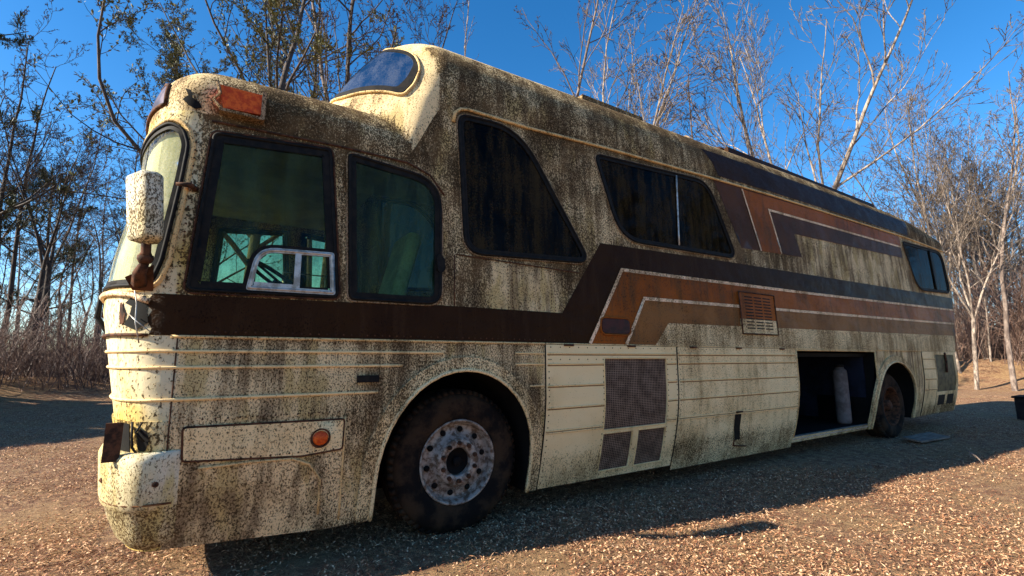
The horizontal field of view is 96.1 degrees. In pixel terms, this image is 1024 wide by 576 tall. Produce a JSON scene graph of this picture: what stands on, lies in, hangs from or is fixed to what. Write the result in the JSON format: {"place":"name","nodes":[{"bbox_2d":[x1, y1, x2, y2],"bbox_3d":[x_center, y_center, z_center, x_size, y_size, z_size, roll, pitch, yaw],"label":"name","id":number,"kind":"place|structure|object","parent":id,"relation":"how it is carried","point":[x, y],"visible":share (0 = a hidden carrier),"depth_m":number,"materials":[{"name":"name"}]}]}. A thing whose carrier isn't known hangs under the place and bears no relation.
{"place":"outdoors","nodes":[
{"label":"outdoors","id":0,"kind":"place"},
{"bbox_2d":[0,351,1023,575],"bbox_3d":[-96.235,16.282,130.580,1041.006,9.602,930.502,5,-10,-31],"label":"ground","id":1,"kind":"structure","parent":0,"point":[994,378],"depth_m":3.78,"materials":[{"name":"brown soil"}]},
{"bbox_2d":[0,209,38,311],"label":"bare tree","id":2,"kind":"object","parent":1,"relation":"on","point":[3,278],"visible":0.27,"depth_m":26.51,"materials":[{"name":"brown plant"}]},
{"bbox_2d":[0,72,50,217],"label":"bare tree","id":3,"kind":"object","parent":1,"relation":"on","point":[13,133],"visible":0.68,"depth_m":15.46,"materials":[{"name":"brown plant"}]},
{"bbox_2d":[0,0,73,252],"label":"bare tree","id":4,"kind":"object","parent":1,"relation":"on","point":[19,104],"visible":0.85,"depth_m":15.94,"materials":[{"name":"brown plant"}]},
{"bbox_2d":[0,11,76,245],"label":"pine tree","id":5,"kind":"object","parent":1,"relation":"on","point":[11,206],"visible":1,"depth_m":13.40,"materials":[{"name":"green plant"}]},
{"bbox_2d":[0,145,95,261],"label":"bare tree","id":6,"kind":"object","parent":1,"relation":"on","point":[5,188],"visible":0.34,"depth_m":16.38,"materials":[{"name":"brown plant"}]},
{"bbox_2d":[0,136,102,354],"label":"bare tree","id":7,"kind":"object","parent":1,"relation":"on","point":[51,235],"visible":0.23,"depth_m":21.86,"materials":[{"name":"brown plant"}]},
{"bbox_2d":[0,141,104,340],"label":"pine tree","id":8,"kind":"object","parent":1,"relation":"on","point":[57,256],"visible":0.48,"depth_m":17.97,"materials":[{"name":"green plant"}]},
{"bbox_2d":[0,115,107,376],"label":"bare tree","id":9,"kind":"object","parent":1,"relation":"on","point":[43,263],"visible":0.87,"depth_m":15.10,"materials":[{"name":"brown plant"}]},
{"bbox_2d":[11,214,96,367],"bbox_3d":[-19.252,0.401,18.813,2.827,7.490,2.423,3,-9,-17],"label":"bare tree","id":10,"kind":"object","parent":1,"relation":"on","point":[19,279],"visible":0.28,"depth_m":18.54,"materials":[{"name":"brown plant"}]},
{"bbox_2d":[0,266,110,390],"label":"undergrowth","id":11,"kind":"object","parent":1,"relation":"on","point":[89,364],"visible":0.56,"depth_m":13.86,"materials":[{"name":"brown plant"}]},
{"bbox_2d":[0,39,115,344],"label":"bare tree","id":12,"kind":"object","parent":1,"relation":"on","point":[13,272],"visible":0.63,"depth_m":16.75,"materials":[{"name":"brown plant"}]},
{"bbox_2d":[0,109,126,376],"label":"bare tree","id":13,"kind":"object","parent":1,"relation":"on","point":[48,274],"visible":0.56,"depth_m":16.61,"materials":[{"name":"brown plant"}]},
{"bbox_2d":[34,223,94,320],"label":"bare tree","id":14,"kind":"object","parent":1,"relation":"on","point":[63,315],"visible":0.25,"depth_m":28.91,"materials":[{"name":"brown plant"}]},
{"bbox_2d":[32,216,105,361],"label":"bare tree","id":15,"kind":"object","parent":1,"relation":"on","point":[86,266],"visible":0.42,"depth_m":20.30,"materials":[{"name":"brown plant"}]},
{"bbox_2d":[12,137,125,339],"bbox_3d":[-23.275,-1.829,24.557,4.103,13.883,3.435,0,-9,-1],"label":"bare tree","id":16,"kind":"object","parent":1,"relation":"on","point":[70,299],"visible":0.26,"depth_m":24.55,"materials":[{"name":"brown plant"}]},
{"bbox_2d":[19,85,126,358],"bbox_3d":[-18.905,-2.315,19.838,3.473,13.218,3.565,0,-9,2],"label":"bare tree","id":17,"kind":"object","parent":1,"relation":"on","point":[70,227],"visible":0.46,"depth_m":20.06,"materials":[{"name":"brown plant"}]},
{"bbox_2d":[55,208,123,361],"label":"bare tree","id":18,"kind":"object","parent":1,"relation":"on","point":[88,249],"visible":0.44,"depth_m":20.52,"materials":[{"name":"brown plant"}]},
{"bbox_2d":[77,280,102,336],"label":"bare tree","id":19,"kind":"object","parent":1,"relation":"on","point":[93,302],"visible":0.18,"depth_m":30.24,"materials":[{"name":"brown plant"}]},
{"bbox_2d":[56,148,125,334],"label":"bare tree","id":20,"kind":"object","parent":1,"relation":"on","point":[102,249],"visible":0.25,"depth_m":24.02,"materials":[{"name":"brown plant"}]},
{"bbox_2d":[78,187,125,354],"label":"bare tree","id":21,"kind":"object","parent":1,"relation":"on","point":[101,277],"visible":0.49,"depth_m":19.11,"materials":[{"name":"brown plant"}]},
{"bbox_2d":[81,105,145,372],"bbox_3d":[-17.982,-2.229,21.636,4.053,13.712,3.393,-4,-10,26],"label":"bare tree","id":22,"kind":"object","parent":1,"relation":"on","point":[104,223],"visible":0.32,"depth_m":21.48,"materials":[{"name":"brown plant"}]},
{"bbox_2d":[104,210,126,273],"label":"bare tree","id":23,"kind":"object","parent":1,"relation":"on","point":[111,240],"visible":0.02,"depth_m":22.44,"materials":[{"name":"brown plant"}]},
{"bbox_2d":[90,129,143,246],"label":"bare tree","id":24,"kind":"object","parent":1,"relation":"on","point":[120,162],"visible":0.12,"depth_m":20.24,"materials":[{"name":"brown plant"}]},
{"bbox_2d":[106,0,281,282],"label":"evergreen tree","id":25,"kind":"object","parent":1,"relation":"on","point":[171,56],"visible":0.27,"depth_m":14.50,"materials":[{"name":"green plant"}]},
{"bbox_2d":[14,0,404,283],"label":"bare tree","id":26,"kind":"object","parent":1,"relation":"on","point":[271,7],"visible":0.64,"depth_m":10.49,"materials":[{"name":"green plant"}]},
{"bbox_2d":[228,0,395,102],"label":"bare tree","id":27,"kind":"object","parent":1,"relation":"on","point":[325,81],"visible":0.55,"depth_m":16.08,"materials":[{"name":"grey plant"}]},
{"bbox_2d":[255,0,395,286],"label":"bare tree","id":28,"kind":"object","parent":1,"relation":"on","point":[309,271],"visible":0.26,"depth_m":18.90,"materials":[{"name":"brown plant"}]},
{"bbox_2d":[288,0,416,287],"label":"bare tree","id":29,"kind":"object","parent":1,"relation":"on","point":[345,81],"visible":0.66,"depth_m":15.27,"materials":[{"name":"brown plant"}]},
{"bbox_2d":[340,0,468,77],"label":"bare tree","id":30,"kind":"object","parent":1,"relation":"on","point":[420,7],"visible":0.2,"depth_m":18.95,"materials":[{"name":"brown plant"}]},
{"bbox_2d":[458,0,478,57],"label":"slender tree","id":31,"kind":"object","parent":1,"relation":"on","point":[466,41],"visible":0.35,"depth_m":19.15,"materials":[{"name":"grey plant"}]},
{"bbox_2d":[0,376,1023,575],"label":"fallen leaves","id":32,"kind":"object","parent":1,"relation":"on","point":[629,545],"visible":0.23,"depth_m":3.40,"materials":[{"name":"brown plant"}]},
{"bbox_2d":[94,44,957,551],"bbox_3d":[2.696,0.181,6.692,13.588,4.223,2.788,5,-10,-31],"label":"motor coach","id":33,"kind":"object","parent":1,"relation":"on","point":[528,286],"visible":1,"depth_m":3.74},
{"bbox_2d":[210,226,290,283],"bbox_3d":[-2.753,-0.154,4.891,0.813,1.034,0.082,5,-10,-31],"label":"side window","id":34,"kind":"structure","parent":33,"relation":"in","point":[220,235],"depth_m":4.88,"materials":[{"name":"black rubber"}]},
{"bbox_2d":[183,130,340,299],"bbox_3d":[-1.488,-0.459,2.878,0.844,1.063,0.090,5,-10,-31],"label":"side window","id":35,"kind":"structure","parent":33,"relation":"in","point":[219,138],"depth_m":2.82,"materials":[{"name":"black rubber"}]},
{"bbox_2d":[300,231,361,291],"bbox_3d":[-2.092,-0.100,5.298,0.701,1.030,0.082,5,-10,-31],"label":"side window","id":36,"kind":"structure","parent":33,"relation":"in","point":[309,236],"depth_m":5.21,"materials":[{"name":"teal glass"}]},
{"bbox_2d":[330,48,420,102],"bbox_3d":[-1.246,-1.825,3.987,0.591,0.759,1.060,5,-10,-31],"label":"roof front window","id":37,"kind":"structure","parent":33,"relation":"in","point":[394,71],"depth_m":3.71,"materials":[{"name":"blue glass"}]},
{"bbox_2d":[346,152,442,305],"bbox_3d":[-0.829,-0.404,3.289,0.728,1.057,0.082,5,-10,-31],"label":"side window","id":38,"kind":"structure","parent":33,"relation":"in","point":[354,158],"depth_m":3.23,"materials":[{"name":"black rubber"}]},
{"bbox_2d":[377,197,433,292],"bbox_3d":[-1.124,-0.506,5.945,1.290,1.184,0.088,5,-10,-31],"label":"side window","id":39,"kind":"structure","parent":33,"relation":"in","point":[396,219],"depth_m":5.84,"materials":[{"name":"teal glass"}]},
{"bbox_2d":[456,113,586,263],"bbox_3d":[0.119,-0.806,3.970,1.317,1.211,0.088,5,-10,-31],"label":"side window","id":40,"kind":"structure","parent":33,"relation":"in","point":[509,206],"depth_m":3.87,"materials":[{"name":"black glass"}]},
{"bbox_2d":[594,153,734,258],"bbox_3d":[1.729,-0.858,5.000,2.164,0.949,0.077,5,-10,-31],"label":"side window","id":41,"kind":"structure","parent":33,"relation":"in","point":[649,205],"depth_m":4.93,"materials":[{"name":"black glass"}]},
{"bbox_2d":[832,364,851,423],"bbox_3d":[5.085,1.629,7.100,0.194,0.890,0.194,5,-10,-31],"label":"storage tank","id":42,"kind":"object","parent":33,"relation":"in","point":[841,395],"visible":1,"depth_m":7.03,"materials":[{"name":"white plastic"}]},
{"bbox_2d":[902,241,949,293],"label":"side window","id":43,"kind":"structure","parent":33,"relation":"in","point":[926,265],"depth_m":8.86,"materials":[{"name":"black glass"}]},
{"bbox_2d":[514,0,680,111],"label":"bare tree","id":44,"kind":"object","parent":1,"relation":"on","point":[584,60],"visible":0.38,"depth_m":18.91,"materials":[{"name":"grey plant"}]},
{"bbox_2d":[548,0,732,135],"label":"bare tree","id":45,"kind":"object","parent":1,"relation":"on","point":[669,90],"visible":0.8,"depth_m":19.13,"materials":[{"name":"grey plant"}]},
{"bbox_2d":[638,49,712,140],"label":"bare tree","id":46,"kind":"object","parent":1,"relation":"on","point":[688,113],"visible":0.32,"depth_m":19.64,"materials":[{"name":"grey plant"}]},
{"bbox_2d":[751,131,910,209],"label":"bare tree","id":47,"kind":"object","parent":1,"relation":"on","point":[840,165],"visible":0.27,"depth_m":25.67,"materials":[{"name":"grey plant"}]},
{"bbox_2d":[648,0,1023,189],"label":"bare tree","id":48,"kind":"object","parent":1,"relation":"on","point":[837,183],"visible":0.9,"depth_m":20.01,"materials":[{"name":"grey plant"}]},
{"bbox_2d":[802,80,1015,253],"bbox_3d":[19.869,-3.417,23.350,8.594,15.628,6.198,-1,-9,6],"label":"bare tree","id":49,"kind":"object","parent":1,"relation":"on","point":[910,180],"visible":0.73,"depth_m":23.31,"materials":[{"name":"grey plant"}]},
{"bbox_2d":[871,183,974,372],"bbox_3d":[20.009,-0.817,22.352,5.428,9.870,3.915,4,-9,-25],"label":"bare tree","id":50,"kind":"object","parent":1,"relation":"on","point":[956,355],"visible":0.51,"depth_m":22.25,"materials":[{"name":"grey plant"}]},
{"bbox_2d":[902,432,949,442],"bbox_3d":[6.385,2.306,7.112,1.014,0.050,0.284,5,-10,-28],"label":"wooden board","id":51,"kind":"object","parent":1,"relation":"on","point":[925,437],"visible":1,"depth_m":7.05,"materials":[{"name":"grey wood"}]},
{"bbox_2d":[831,51,1023,358],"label":"bare tree","id":52,"kind":"object","parent":1,"relation":"on","point":[977,260],"visible":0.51,"depth_m":24.70,"materials":[{"name":"brown plant"}]},
{"bbox_2d":[883,167,1003,281],"bbox_3d":[27.705,-1.114,32.330,8.798,14.367,7.645,-2,-9,13],"label":"bare tree","id":53,"kind":"object","parent":1,"relation":"on","point":[939,210],"visible":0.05,"depth_m":31.56,"materials":[{"name":"grey plant"}]},
{"bbox_2d":[880,180,1013,339],"bbox_3d":[29.132,-1.050,31.375,5.567,14.035,7.719,32,-33,-74],"label":"bare tree","id":54,"kind":"object","parent":1,"relation":"on","point":[948,247],"visible":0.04,"depth_m":30.86,"materials":[{"name":"grey plant"}]},
{"bbox_2d":[925,196,971,330],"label":"bare tree","id":55,"kind":"object","parent":1,"relation":"on","point":[952,265],"visible":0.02,"depth_m":27.96,"materials":[{"name":"grey plant"}]},
{"bbox_2d":[917,190,981,291],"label":"bare tree","id":56,"kind":"object","parent":1,"relation":"on","point":[962,240],"visible":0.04,"depth_m":30.71,"materials":[{"name":"grey plant"}]},
{"bbox_2d":[929,116,982,359],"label":"slender tree","id":57,"kind":"object","parent":1,"relation":"on","point":[948,222],"visible":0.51,"depth_m":24.51,"materials":[{"name":"grey plant"}]},
{"bbox_2d":[896,114,1023,389],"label":"bare tree","id":58,"kind":"object","parent":1,"relation":"on","point":[971,313],"visible":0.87,"depth_m":18.93,"materials":[{"name":"grey plant"}]},
{"bbox_2d":[905,161,1023,353],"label":"bare tree","id":59,"kind":"object","parent":1,"relation":"on","point":[967,251],"visible":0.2,"depth_m":26.14,"materials":[{"name":"grey plant"}]},
{"bbox_2d":[909,130,1023,358],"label":"bare tree","id":60,"kind":"object","parent":1,"relation":"on","point":[987,248],"visible":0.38,"depth_m":25.07,"materials":[{"name":"grey plant"}]},
{"bbox_2d":[948,244,991,321],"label":"bare tree","id":61,"kind":"object","parent":1,"relation":"on","point":[965,274],"visible":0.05,"depth_m":29.11,"materials":[{"name":"grey plant"}]},
{"bbox_2d":[921,150,1023,296],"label":"bare tree","id":62,"kind":"object","parent":1,"relation":"on","point":[983,217],"visible":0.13,"depth_m":28.43,"materials":[{"name":"grey plant"}]},
{"bbox_2d":[925,96,1023,354],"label":"bare tree","id":63,"kind":"object","parent":1,"relation":"on","point":[968,135],"visible":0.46,"depth_m":25.47,"materials":[{"name":"grey plant"}]},
{"bbox_2d":[967,450,983,464],"bbox_3d":[5.609,2.048,5.588,0.062,0.145,0.197,-1,-9,5],"label":"twig","id":64,"kind":"object","parent":1,"relation":"on","point":[974,455],"visible":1,"depth_m":5.58,"materials":[{"name":"wood"}]},
{"bbox_2d":[939,11,1023,390],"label":"bare tree","id":65,"kind":"object","parent":1,"relation":"on","point":[1012,375],"visible":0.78,"depth_m":19.15,"materials":[{"name":"grey plant"}]},
{"bbox_2d":[940,127,1023,358],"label":"bare tree","id":66,"kind":"object","parent":1,"relation":"on","point":[1007,151],"visible":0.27,"depth_m":25.72,"materials":[{"name":"grey plant"}]},
{"bbox_2d":[971,214,994,361],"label":"slender tree","id":67,"kind":"object","parent":1,"relation":"on","point":[990,355],"visible":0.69,"depth_m":21.70,"materials":[{"name":"grey plant"}]},
{"bbox_2d":[948,229,1023,369],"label":"undergrowth","id":68,"kind":"object","parent":1,"relation":"on","point":[962,328],"visible":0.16,"depth_m":22.47,"materials":[{"name":"brown plant"}]},
{"bbox_2d":[968,237,1023,295],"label":"bare tree","id":69,"kind":"object","parent":1,"relation":"on","point":[1014,262],"visible":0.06,"depth_m":31.04,"materials":[{"name":"grey plant"}]},
{"bbox_2d":[979,169,1023,359],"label":"slender tree","id":70,"kind":"object","parent":1,"relation":"on","point":[1005,276],"visible":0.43,"depth_m":24.31,"materials":[{"name":"grey plant"}]},
{"bbox_2d":[981,229,1023,320],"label":"bare tree","id":71,"kind":"object","parent":1,"relation":"on","point":[1011,272],"visible":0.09,"depth_m":27.80,"materials":[{"name":"grey plant"}]},
{"bbox_2d":[984,210,1023,287],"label":"bare tree","id":72,"kind":"object","parent":1,"relation":"on","point":[1004,252],"visible":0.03,"depth_m":32.45,"materials":[{"name":"grey plant"}]},
{"bbox_2d":[993,166,1020,318],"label":"slender tree","id":73,"kind":"object","parent":1,"relation":"on","point":[1007,245],"visible":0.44,"depth_m":24.68,"materials":[{"name":"grey plant"}]},
{"bbox_2d":[1005,233,1023,291],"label":"slender tree","id":74,"kind":"object","parent":1,"relation":"on","point":[1017,263],"visible":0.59,"depth_m":23.86,"materials":[{"name":"grey plant"}]},
{"bbox_2d":[1006,189,1023,272],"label":"slender tree","id":75,"kind":"object","parent":1,"relation":"on","point":[1018,244],"visible":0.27,"depth_m":25.84,"materials":[{"name":"grey plant"}]},
{"bbox_2d":[1011,395,1023,419],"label":"bucket","id":76,"kind":"object","parent":1,"relation":"on","point":[1019,402],"visible":0.95,"depth_m":9.43,"materials":[{"name":"black plastic"}]},
{"bbox_2d":[0,0,1023,347],"label":"sky","id":77,"kind":"structure","parent":0,"point":[500,40],"materials":[{"name":"blue"}]}
]}

